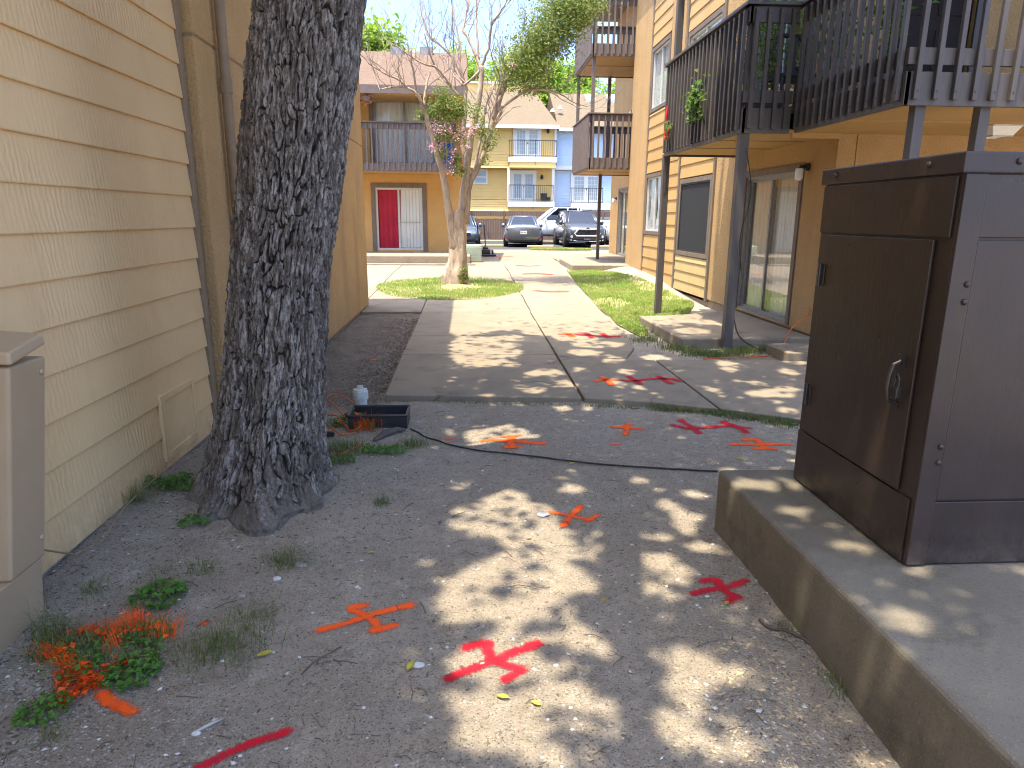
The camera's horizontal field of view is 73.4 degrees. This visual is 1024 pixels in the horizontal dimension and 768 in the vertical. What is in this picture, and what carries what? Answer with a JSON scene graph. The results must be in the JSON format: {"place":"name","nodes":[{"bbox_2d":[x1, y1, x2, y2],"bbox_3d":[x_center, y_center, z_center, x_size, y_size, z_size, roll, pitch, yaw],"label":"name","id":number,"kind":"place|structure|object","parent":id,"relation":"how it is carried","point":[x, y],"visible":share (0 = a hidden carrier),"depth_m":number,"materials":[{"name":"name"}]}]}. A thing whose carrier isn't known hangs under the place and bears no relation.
{"place":"outdoors","nodes":[
{"label":"outdoors","id":0,"kind":"place"},
{"bbox_2d":[376,276,523,298],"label":"lawn","id":1,"kind":"structure","parent":0,"point":[455,286],"depth_m":14.63,"materials":[{"name":"plant"}]},
{"bbox_2d":[0,240,899,767],"bbox_3d":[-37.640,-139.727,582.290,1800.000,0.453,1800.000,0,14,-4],"label":"ground","id":2,"kind":"structure","parent":0,"point":[646,742],"depth_m":2.85,"materials":[{"name":"beige soil"}]},
{"bbox_2d":[0,331,44,654],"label":"utility pedestal","id":3,"kind":"object","parent":2,"relation":"on","point":[22,402],"visible":0.96,"depth_m":2.56,"materials":[{"name":"beige metal"}]},
{"bbox_2d":[44,433,210,554],"bbox_3d":[-1.977,0.526,3.721,0.098,0.208,1.983,0,14,-4],"label":"service cable","id":4,"kind":"object","parent":3,"relation":"attached to","point":[113,523],"visible":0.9,"depth_m":3.47,"materials":[{"name":"black rubber"}]},
{"bbox_2d":[11,708,70,750],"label":"grass tuft","id":5,"kind":"object","parent":2,"relation":"on","point":[55,738],"visible":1,"depth_m":2.15,"materials":[{"name":"green plant"}]},
{"bbox_2d":[10,689,74,727],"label":"weed clump","id":6,"kind":"object","parent":2,"relation":"on","point":[40,703],"visible":1,"depth_m":2.23,"materials":[{"name":"green plant"}]},
{"bbox_2d":[11,616,93,662],"bbox_3d":[-1.704,0.946,2.548,0.265,0.109,0.223,0,14,-4],"label":"weed clump","id":7,"kind":"object","parent":2,"relation":"on","point":[59,644],"visible":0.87,"depth_m":2.54,"materials":[{"name":"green plant"}]},
{"bbox_2d":[1,590,126,661],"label":"grass tuft","id":8,"kind":"object","parent":2,"relation":"on","point":[45,630],"visible":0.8,"depth_m":2.62,"materials":[{"name":"plant"}]},
{"bbox_2d":[35,649,99,687],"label":"weed clump","id":9,"kind":"object","parent":2,"relation":"on","point":[59,677],"visible":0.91,"depth_m":2.44,"materials":[{"name":"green plant"}]},
{"bbox_2d":[16,608,160,678],"bbox_3d":[-1.578,0.964,2.568,0.435,0.098,0.395,0,14,-4],"label":"grass tuft","id":10,"kind":"object","parent":2,"relation":"on","point":[81,646],"visible":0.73,"depth_m":2.58,"materials":[{"name":"green plant"}]},
{"bbox_2d":[77,573,117,602],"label":"grass tuft","id":11,"kind":"object","parent":2,"relation":"on","point":[90,586],"visible":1,"depth_m":2.91,"materials":[{"name":"green plant"}]},
{"bbox_2d":[29,601,185,709],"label":"painted weeds","id":12,"kind":"object","parent":2,"relation":"on","point":[84,662],"visible":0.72,"depth_m":2.52,"materials":[{"name":"orange plant"}]},
{"bbox_2d":[58,608,166,687],"bbox_3d":[-1.442,0.967,2.525,0.373,0.117,0.392,-4,14,-19],"label":"weed clump","id":13,"kind":"object","parent":2,"relation":"on","point":[100,659],"visible":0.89,"depth_m":2.54,"materials":[{"name":"green plant"}]},
{"bbox_2d":[58,620,179,716],"bbox_3d":[-1.463,1.018,2.493,0.493,0.028,0.601,0,14,-4],"label":"paint mark","id":14,"kind":"object","parent":2,"relation":"on","point":[104,696],"visible":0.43,"depth_m":2.33,"materials":[{"name":"orange paint"}]},
{"bbox_2d":[99,650,163,692],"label":"weed clump","id":15,"kind":"object","parent":2,"relation":"on","point":[156,665],"visible":0.98,"depth_m":2.43,"materials":[{"name":"green plant"}]},
{"bbox_2d":[121,471,175,504],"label":"grass tuft","id":16,"kind":"object","parent":2,"relation":"on","point":[142,493],"visible":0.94,"depth_m":3.70,"materials":[{"name":"green plant"}]},
{"bbox_2d":[119,609,191,646],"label":"weed clump","id":17,"kind":"object","parent":2,"relation":"on","point":[159,628],"visible":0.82,"depth_m":2.66,"materials":[{"name":"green plant"}]},
{"bbox_2d":[143,465,169,489],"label":"weed clump","id":18,"kind":"object","parent":2,"relation":"on","point":[154,482],"visible":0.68,"depth_m":3.94,"materials":[{"name":"green plant"}]},
{"bbox_2d":[127,577,188,609],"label":"weed clump","id":19,"kind":"object","parent":2,"relation":"on","point":[175,589],"visible":1,"depth_m":2.88,"materials":[{"name":"green plant"}]},
{"bbox_2d":[156,467,194,492],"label":"weed clump","id":20,"kind":"object","parent":2,"relation":"on","point":[178,479],"visible":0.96,"depth_m":3.90,"materials":[{"name":"green plant"}]},
{"bbox_2d":[0,0,368,576],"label":"apartment building","id":21,"kind":"structure","parent":2,"relation":"on","point":[119,125],"depth_m":3.69,"materials":[{"name":"beige paint"}]},
{"bbox_2d":[176,513,210,527],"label":"weed clump","id":22,"kind":"object","parent":2,"relation":"on","point":[191,520],"visible":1,"depth_m":3.50,"materials":[{"name":"green plant"}]},
{"bbox_2d":[137,626,254,676],"bbox_3d":[-1.155,0.981,2.557,0.396,0.076,0.283,0,14,-4],"label":"grass tuft","id":23,"kind":"object","parent":2,"relation":"on","point":[195,647],"visible":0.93,"depth_m":2.56,"materials":[{"name":"green plant"}]},
{"bbox_2d":[185,553,221,576],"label":"grass tuft","id":24,"kind":"object","parent":2,"relation":"on","point":[205,570],"visible":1,"depth_m":3.10,"materials":[{"name":"green plant"}]},
{"bbox_2d":[164,598,299,680],"bbox_3d":[-1.049,0.966,2.583,0.452,0.104,0.554,-8,16,-32],"label":"grass tuft","id":25,"kind":"object","parent":2,"relation":"on","point":[231,641],"visible":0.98,"depth_m":2.60,"materials":[{"name":"green plant"}]},
{"bbox_2d":[193,725,294,767],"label":"paint mark","id":26,"kind":"object","parent":2,"relation":"on","point":[253,742],"visible":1,"depth_m":2.14,"materials":[{"name":"red paint"}]},
{"bbox_2d":[213,583,285,633],"bbox_3d":[-1.025,0.912,2.825,0.263,0.069,0.329,10,17,36],"label":"grass tuft","id":27,"kind":"object","parent":2,"relation":"on","point":[265,610],"visible":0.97,"depth_m":2.79,"materials":[{"name":"green plant"}]},
{"bbox_2d":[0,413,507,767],"bbox_3d":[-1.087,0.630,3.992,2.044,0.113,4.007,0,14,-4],"label":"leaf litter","id":28,"kind":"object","parent":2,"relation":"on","point":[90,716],"visible":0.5,"depth_m":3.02,"materials":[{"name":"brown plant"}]},
{"bbox_2d":[185,0,366,536],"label":"shade tree","id":29,"kind":"object","parent":2,"relation":"on","point":[266,468],"visible":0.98,"depth_m":3.56,"materials":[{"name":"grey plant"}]},
{"bbox_2d":[245,538,321,581],"bbox_3d":[-1.033,0.798,3.178,0.339,0.084,0.405,0,14,-4],"label":"grass tuft","id":30,"kind":"object","parent":2,"relation":"on","point":[276,558],"visible":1,"depth_m":3.19,"materials":[{"name":"green plant"}]},
{"bbox_2d":[329,443,357,465],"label":"weed clump","id":31,"kind":"object","parent":2,"relation":"on","point":[346,457],"visible":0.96,"depth_m":4.40,"materials":[{"name":"green plant"}]},
{"bbox_2d":[326,393,361,456],"bbox_3d":[-1.310,0.292,5.320,0.305,0.081,1.791,-3,14,-15],"label":"extension cord","id":32,"kind":"object","parent":2,"relation":"on","point":[330,433],"visible":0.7,"depth_m":5.19,"materials":[{"name":"plastic"}]},
{"bbox_2d":[327,433,386,461],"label":"grass tuft","id":33,"kind":"object","parent":2,"relation":"on","point":[344,445],"visible":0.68,"depth_m":4.70,"materials":[{"name":"green plant"}]},
{"bbox_2d":[352,385,367,404],"bbox_3d":[-1.284,0.118,5.828,0.132,0.215,0.132,0,14,-4],"label":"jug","id":34,"kind":"object","parent":2,"relation":"on","point":[360,394],"visible":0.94,"depth_m":5.78,"materials":[{"name":"white plastic"}]},
{"bbox_2d":[343,410,382,432],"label":"grass tuft","id":35,"kind":"object","parent":2,"relation":"on","point":[366,425],"visible":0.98,"depth_m":5.24,"materials":[{"name":"orange plant"}]},
{"bbox_2d":[313,602,414,633],"bbox_3d":[-0.590,0.956,2.804,0.422,0.021,0.285,0,14,-4],"label":"paint mark","id":36,"kind":"object","parent":2,"relation":"on","point":[377,627],"visible":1,"depth_m":2.81,"materials":[{"name":"orange paint"}]},
{"bbox_2d":[326,317,416,405],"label":"gravel","id":37,"kind":"structure","parent":2,"relation":"on","point":[372,365],"depth_m":7.83,"materials":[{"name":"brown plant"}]},
{"bbox_2d":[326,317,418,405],"bbox_3d":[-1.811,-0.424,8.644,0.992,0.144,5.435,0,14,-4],"label":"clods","id":38,"kind":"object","parent":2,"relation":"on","point":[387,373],"visible":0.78,"depth_m":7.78,"materials":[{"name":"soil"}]},
{"bbox_2d":[361,443,390,454],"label":"weed clump","id":39,"kind":"object","parent":2,"relation":"on","point":[378,447],"visible":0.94,"depth_m":4.69,"materials":[{"name":"green plant"}]},
{"bbox_2d":[346,404,410,428],"bbox_3d":[-1.048,0.270,5.441,0.468,0.142,0.302,0,14,-4],"label":"plastic tub","id":40,"kind":"object","parent":2,"relation":"on","point":[392,416],"visible":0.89,"depth_m":5.32,"materials":[{"name":"black plastic"}]},
{"bbox_2d":[373,427,405,441],"bbox_3d":[-0.936,0.372,5.156,0.082,0.053,0.351,9,16,30],"label":"broken root","id":41,"kind":"object","parent":2,"relation":"on","point":[385,433],"visible":1,"depth_m":5.16,"materials":[{"name":"grey wood"}]},
{"bbox_2d":[392,432,431,451],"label":"grass tuft","id":42,"kind":"object","parent":2,"relation":"on","point":[406,442],"visible":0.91,"depth_m":4.90,"materials":[{"name":"green plant"}]},
{"bbox_2d":[359,47,467,251],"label":"apartment building","id":43,"kind":"structure","parent":2,"relation":"on","point":[404,212],"depth_m":21.97,"materials":[{"name":"orange paint"}]},
{"bbox_2d":[361,121,456,174],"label":"balcony","id":44,"kind":"structure","parent":43,"relation":"attached to","point":[420,168],"depth_m":20.37,"materials":[{"name":"brown paint"}]},
{"bbox_2d":[366,251,469,262],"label":"patio slab","id":45,"kind":"structure","parent":2,"relation":"on","point":[401,257],"depth_m":20.05,"materials":[{"name":"concrete"}]},
{"bbox_2d":[2,404,850,767],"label":"dead twigs","id":46,"kind":"object","parent":2,"relation":"on","point":[414,628],"visible":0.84,"depth_m":2.65,"materials":[{"name":"brown wood"}]},
{"bbox_2d":[396,37,481,80],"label":"shade tree","id":47,"kind":"object","parent":2,"relation":"on","point":[471,72],"visible":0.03,"depth_m":53.08,"materials":[{"name":"green plant"}]},
{"bbox_2d":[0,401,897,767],"bbox_3d":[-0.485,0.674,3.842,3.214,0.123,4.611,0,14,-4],"label":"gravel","id":48,"kind":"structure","parent":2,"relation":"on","point":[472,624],"depth_m":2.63,"materials":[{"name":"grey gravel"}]},
{"bbox_2d":[361,0,621,283],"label":"crape myrtle","id":49,"kind":"object","parent":2,"relation":"on","point":[565,19],"visible":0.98,"depth_m":14.27,"materials":[{"name":"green plant"}]},
{"bbox_2d":[442,638,543,684],"bbox_3d":[-0.062,1.030,2.559,0.436,0.018,0.320,0,14,-4],"label":"paint mark","id":50,"kind":"object","parent":2,"relation":"on","point":[518,670],"visible":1,"depth_m":2.56,"materials":[{"name":"red paint"}]},
{"bbox_2d":[449,42,547,104],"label":"shade tree","id":51,"kind":"object","parent":2,"relation":"on","point":[487,72],"visible":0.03,"depth_m":54.10,"materials":[{"name":"green plant"}]},
{"bbox_2d":[480,434,546,448],"bbox_3d":[0.006,0.416,5.028,0.518,0.023,0.370,0,14,-4],"label":"paint mark","id":52,"kind":"object","parent":2,"relation":"on","point":[512,441],"visible":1,"depth_m":5.00,"materials":[{"name":"orange paint"}]},
{"bbox_2d":[466,81,561,239],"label":"townhouse","id":53,"kind":"structure","parent":2,"relation":"on","point":[517,173],"depth_m":42.50,"materials":[{"name":"yellow paint"}]},
{"bbox_2d":[473,169,487,183],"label":"window","id":54,"kind":"structure","parent":53,"relation":"in","point":[482,177],"depth_m":42.61,"materials":[{"name":"white glass"}]},
{"bbox_2d":[510,170,536,201],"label":"french door","id":55,"kind":"structure","parent":53,"relation":"in","point":[526,179],"depth_m":42.85,"materials":[{"name":"white paint"}]},
{"bbox_2d":[513,128,541,156],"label":"french door","id":56,"kind":"structure","parent":53,"relation":"in","point":[519,134],"depth_m":41.90,"materials":[{"name":"white paint"}]},
{"bbox_2d":[407,398,641,409],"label":"edge grass","id":57,"kind":"structure","parent":2,"relation":"on","point":[599,406],"depth_m":6.02,"materials":[{"name":"green plant"}]},
{"bbox_2d":[501,39,580,107],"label":"shade tree","id":58,"kind":"object","parent":2,"relation":"on","point":[562,90],"visible":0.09,"depth_m":57.25,"materials":[{"name":"green plant"}]},
{"bbox_2d":[410,428,717,471],"bbox_3d":[0.223,0.478,4.766,2.297,0.038,0.280,6,15,22],"label":"ground cable","id":59,"kind":"object","parent":2,"relation":"on","point":[565,459],"visible":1,"depth_m":4.65,"materials":[{"name":"black rubber"}]},
{"bbox_2d":[549,503,601,526],"bbox_3d":[0.347,0.729,3.811,0.339,0.019,0.278,-7,16,-29],"label":"paint mark","id":60,"kind":"object","parent":2,"relation":"on","point":[568,518],"visible":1,"depth_m":3.80,"materials":[{"name":"orange paint"}]},
{"bbox_2d":[554,56,603,93],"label":"shade tree","id":61,"kind":"object","parent":2,"relation":"on","point":[588,81],"visible":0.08,"depth_m":59.08,"materials":[{"name":"green plant"}]},
{"bbox_2d":[547,93,614,219],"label":"townhouse","id":62,"kind":"structure","parent":2,"relation":"on","point":[572,190],"depth_m":43.51,"materials":[{"name":"blue paint"}]},
{"bbox_2d":[570,173,598,202],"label":"french door","id":63,"kind":"structure","parent":62,"relation":"in","point":[578,193],"depth_m":43.55,"materials":[{"name":"white paint"}]},
{"bbox_2d":[566,79,614,93],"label":"shade tree","id":64,"kind":"object","parent":2,"relation":"on","point":[603,90],"visible":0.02,"depth_m":55.59,"materials":[{"name":"green plant"}]},
{"bbox_2d":[559,253,629,270],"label":"patio slab","id":65,"kind":"structure","parent":2,"relation":"on","point":[578,262],"depth_m":20.06,"materials":[{"name":"concrete"}]},
{"bbox_2d":[610,423,642,435],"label":"paint mark","id":66,"kind":"object","parent":2,"relation":"on","point":[627,428],"visible":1,"depth_m":5.41,"materials":[{"name":"orange paint"}]},
{"bbox_2d":[619,325,666,346],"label":"edge grass","id":67,"kind":"structure","parent":2,"relation":"on","point":[652,340],"depth_m":9.31,"materials":[{"name":"green plant"}]},
{"bbox_2d":[668,418,751,433],"bbox_3d":[1.562,0.333,5.443,0.683,0.020,0.438,0,14,-4],"label":"paint mark","id":68,"kind":"object","parent":2,"relation":"on","point":[724,422],"visible":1,"depth_m":5.43,"materials":[{"name":"red paint"}]},
{"bbox_2d":[690,577,751,605],"bbox_3d":[0.921,0.901,3.044,0.260,0.019,0.316,8,16,30],"label":"paint mark","id":69,"kind":"object","parent":2,"relation":"on","point":[719,583],"visible":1,"depth_m":3.04,"materials":[{"name":"red paint"}]},
{"bbox_2d":[642,400,800,429],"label":"edge grass","id":70,"kind":"structure","parent":2,"relation":"on","point":[748,417],"depth_m":5.66,"materials":[{"name":"green plant"}]},
{"bbox_2d":[640,311,809,349],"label":"patio slab","id":71,"kind":"structure","parent":2,"relation":"on","point":[704,330],"depth_m":9.26,"materials":[{"name":"concrete"}]},
{"bbox_2d":[727,437,792,449],"bbox_3d":[1.817,0.441,5.028,0.493,0.018,0.269,6,15,21],"label":"paint mark","id":72,"kind":"object","parent":2,"relation":"on","point":[763,446],"visible":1,"depth_m":5.04,"materials":[{"name":"orange paint"}]},
{"bbox_2d":[627,587,892,767],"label":"seed husks","id":73,"kind":"object","parent":2,"relation":"on","point":[780,716],"visible":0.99,"depth_m":2.29,"materials":[{"name":"plant"}]},
{"bbox_2d":[759,618,809,644],"bbox_3d":[1.075,0.977,2.717,0.037,0.019,0.219,-13,19,-43],"label":"dry stick","id":74,"kind":"object","parent":2,"relation":"on","point":[784,630],"visible":1,"depth_m":2.72,"materials":[{"name":"brown wood"}]},
{"bbox_2d":[766,343,808,360],"bbox_3d":[4.004,-0.320,8.172,1.780,0.230,0.600,0,14,-4],"label":"concrete step","id":75,"kind":"object","parent":2,"relation":"on","point":[791,352],"visible":0.22,"depth_m":8.02,"materials":[{"name":"beige concrete"}]},
{"bbox_2d":[598,0,1023,335],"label":"apartment building","id":76,"kind":"structure","parent":2,"relation":"on","point":[780,243],"depth_m":11.20,"materials":[{"name":"paint"}]},
{"bbox_2d":[572,56,632,258],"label":"balcony","id":77,"kind":"structure","parent":76,"relation":"attached to","point":[585,162],"depth_m":18.79,"materials":[{"name":"beige paint"}]},
{"bbox_2d":[574,0,636,77],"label":"balcony","id":78,"kind":"structure","parent":76,"relation":"attached to","point":[613,60],"depth_m":18.21,"materials":[{"name":"beige paint"}]},
{"bbox_2d":[795,163,810,180],"bbox_3d":[3.745,-2.740,8.877,0.170,0.219,0.100,0,14,-4],"label":"wall lamp","id":79,"kind":"object","parent":76,"relation":"attached to","point":[799,171],"visible":1,"depth_m":8.85,"materials":[{"name":"white glass"}]},
{"bbox_2d":[654,0,1023,349],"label":"balcony","id":80,"kind":"structure","parent":76,"relation":"attached to","point":[977,107],"depth_m":7.36,"materials":[{"name":"brown paint"}]},
{"bbox_2d":[662,105,671,139],"bbox_3d":[2.332,-3.959,10.392,0.157,0.515,0.337,0,14,-4],"label":"hanging ornament","id":81,"kind":"object","parent":80,"relation":"hanging from","point":[667,128],"visible":1,"depth_m":10.43,"materials":[{"name":"red ceramic"}]},
{"bbox_2d":[681,69,710,124],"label":"trailing plant","id":82,"kind":"object","parent":80,"relation":"attached to","point":[691,104],"visible":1,"depth_m":9.11,"materials":[{"name":"green plant"}]},
{"bbox_2d":[739,147,751,270],"bbox_3d":[2.734,-2.038,8.070,0.111,1.402,0.042,0,14,-4],"label":"power cord","id":83,"kind":"object","parent":80,"relation":"attached to","point":[747,208],"visible":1,"depth_m":8.05,"materials":[{"name":"black rubber"}]},
{"bbox_2d":[734,0,798,107],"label":"potted plant","id":84,"kind":"object","parent":80,"relation":"on","point":[772,63],"visible":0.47,"depth_m":8.23,"materials":[{"name":"green plant"}]},
{"bbox_2d":[767,33,816,107],"bbox_3d":[3.404,-3.772,8.351,0.517,0.997,0.488,0,14,-4],"label":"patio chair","id":85,"kind":"object","parent":80,"relation":"on","point":[782,78],"visible":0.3,"depth_m":8.44,"materials":[{"name":"black metal"}]},
{"bbox_2d":[805,5,864,99],"bbox_3d":[3.575,-3.722,7.625,0.710,1.316,0.716,0,14,-4],"label":"potted plant","id":86,"kind":"object","parent":80,"relation":"on","point":[832,44],"visible":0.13,"depth_m":7.55,"materials":[{"name":"green plant"}]},
{"bbox_2d":[846,0,940,85],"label":"potted plant","id":87,"kind":"object","parent":80,"relation":"on","point":[891,22],"visible":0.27,"depth_m":6.86,"materials":[{"name":"green plant"}]},
{"bbox_2d":[816,652,855,701],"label":"grass tuft","id":88,"kind":"object","parent":2,"relation":"on","point":[831,682],"visible":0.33,"depth_m":2.42,"materials":[{"name":"green plant"}]},
{"bbox_2d":[714,470,1023,767],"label":"equipment pad","id":89,"kind":"object","parent":2,"relation":"on","point":[927,660],"visible":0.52,"depth_m":2.33,"materials":[{"name":"concrete"}]},
{"bbox_2d":[793,151,1023,564],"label":"equipment cabinet","id":90,"kind":"object","parent":89,"relation":"on","point":[910,446],"visible":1,"depth_m":2.54,"materials":[{"name":"brown metal"}]},
{"bbox_2d":[364,0,617,93],"label":"sky","id":91,"kind":"structure","parent":0,"point":[397,6],"materials":[{"name":"white"}]},
{"bbox_2d":[467,241,608,249],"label":"parking lot","id":92,"kind":"structure","parent":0,"point":[517,246],"depth_m":35.60,"materials":[{"name":"grey asphalt"}]},
{"bbox_2d":[361,1,435,51],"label":"shade tree","id":93,"kind":"object","parent":92,"relation":"on","point":[374,40],"visible":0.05,"depth_m":34.77,"materials":[{"name":"green plant"}]},
{"bbox_2d":[467,215,481,243],"bbox_3d":[-2.658,-8.111,36.225,2.160,1.499,4.900,0,14,-4],"label":"parked car","id":94,"kind":"object","parent":92,"relation":"on","point":[472,235],"visible":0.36,"depth_m":34.34,"materials":[{"name":"blue metal"}]},
{"bbox_2d":[501,216,542,246],"bbox_3d":[0.528,-7.786,34.974,2.160,1.499,4.899,0,14,-1],"label":"parked car","id":95,"kind":"object","parent":92,"relation":"on","point":[522,229],"visible":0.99,"depth_m":32.71,"materials":[{"name":"grey paint"}]},
{"bbox_2d":[470,210,609,239],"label":"board fence","id":96,"kind":"object","parent":92,"relation":"on","point":[489,229],"visible":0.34,"depth_m":40.93,"materials":[{"name":"brown wood"}]},
{"bbox_2d":[528,207,609,243],"bbox_3d":[2.884,-8.876,38.553,5.900,1.991,2.360,0,14,-4],"label":"pickup truck","id":97,"kind":"object","parent":92,"relation":"on","point":[547,219],"visible":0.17,"depth_m":37.61,"materials":[{"name":"white paint"}]},
{"bbox_2d":[553,210,604,246],"bbox_3d":[3.367,-7.957,35.109,2.280,1.819,5.014,-1,14,-6],"label":"parked car","id":98,"kind":"object","parent":92,"relation":"on","point":[574,226],"visible":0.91,"depth_m":33.79,"materials":[{"name":"grey paint"}]},
{"bbox_2d":[361,250,806,422],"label":"path","id":99,"kind":"structure","parent":0,"point":[496,349],"depth_m":7.73,"materials":[{"name":"concrete"}]},
{"bbox_2d":[367,263,475,265],"bbox_3d":[-5.165,-3.375,19.772,8.220,0.185,0.290,0,14,-4],"label":"concrete step","id":100,"kind":"object","parent":99,"relation":"on","point":[442,264],"visible":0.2,"depth_m":19.82,"materials":[{"name":"beige concrete"}]},
{"bbox_2d":[466,244,481,261],"bbox_3d":[-1.271,-4.098,21.502,0.630,0.530,0.613,0,14,-4],"label":"air conditioner","id":101,"kind":"object","parent":99,"relation":"on","point":[474,251],"visible":0.61,"depth_m":21.21,"materials":[{"name":"beige metal"}]},
{"bbox_2d":[477,224,495,255],"bbox_3d":[-1.030,-5.129,24.553,0.900,1.114,0.770,0,14,-4],"label":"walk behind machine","id":102,"kind":"object","parent":99,"relation":"on","point":[485,250],"visible":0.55,"depth_m":24.41,"materials":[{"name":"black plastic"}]},
{"bbox_2d":[620,375,684,383],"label":"paint mark","id":103,"kind":"object","parent":99,"relation":"on","point":[632,378],"visible":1,"depth_m":6.81,"materials":[{"name":"paint"}]},
{"bbox_2d":[567,269,693,335],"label":"lawn","id":104,"kind":"structure","parent":0,"point":[617,302],"depth_m":13.55,"materials":[{"name":"plant"}]},
{"bbox_2d":[654,340,768,359],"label":"edge grass","id":105,"kind":"structure","parent":0,"point":[696,351],"depth_m":8.35,"materials":[{"name":"green plant"}]},
{"label":"lawn","id":106,"kind":"structure","parent":0,"visible":0},
{"bbox_2d":[530,247,591,249],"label":"grass","id":107,"kind":"structure","parent":106,"relation":"on","point":[555,248],"depth_m":29.34,"materials":[{"name":"green plant"}]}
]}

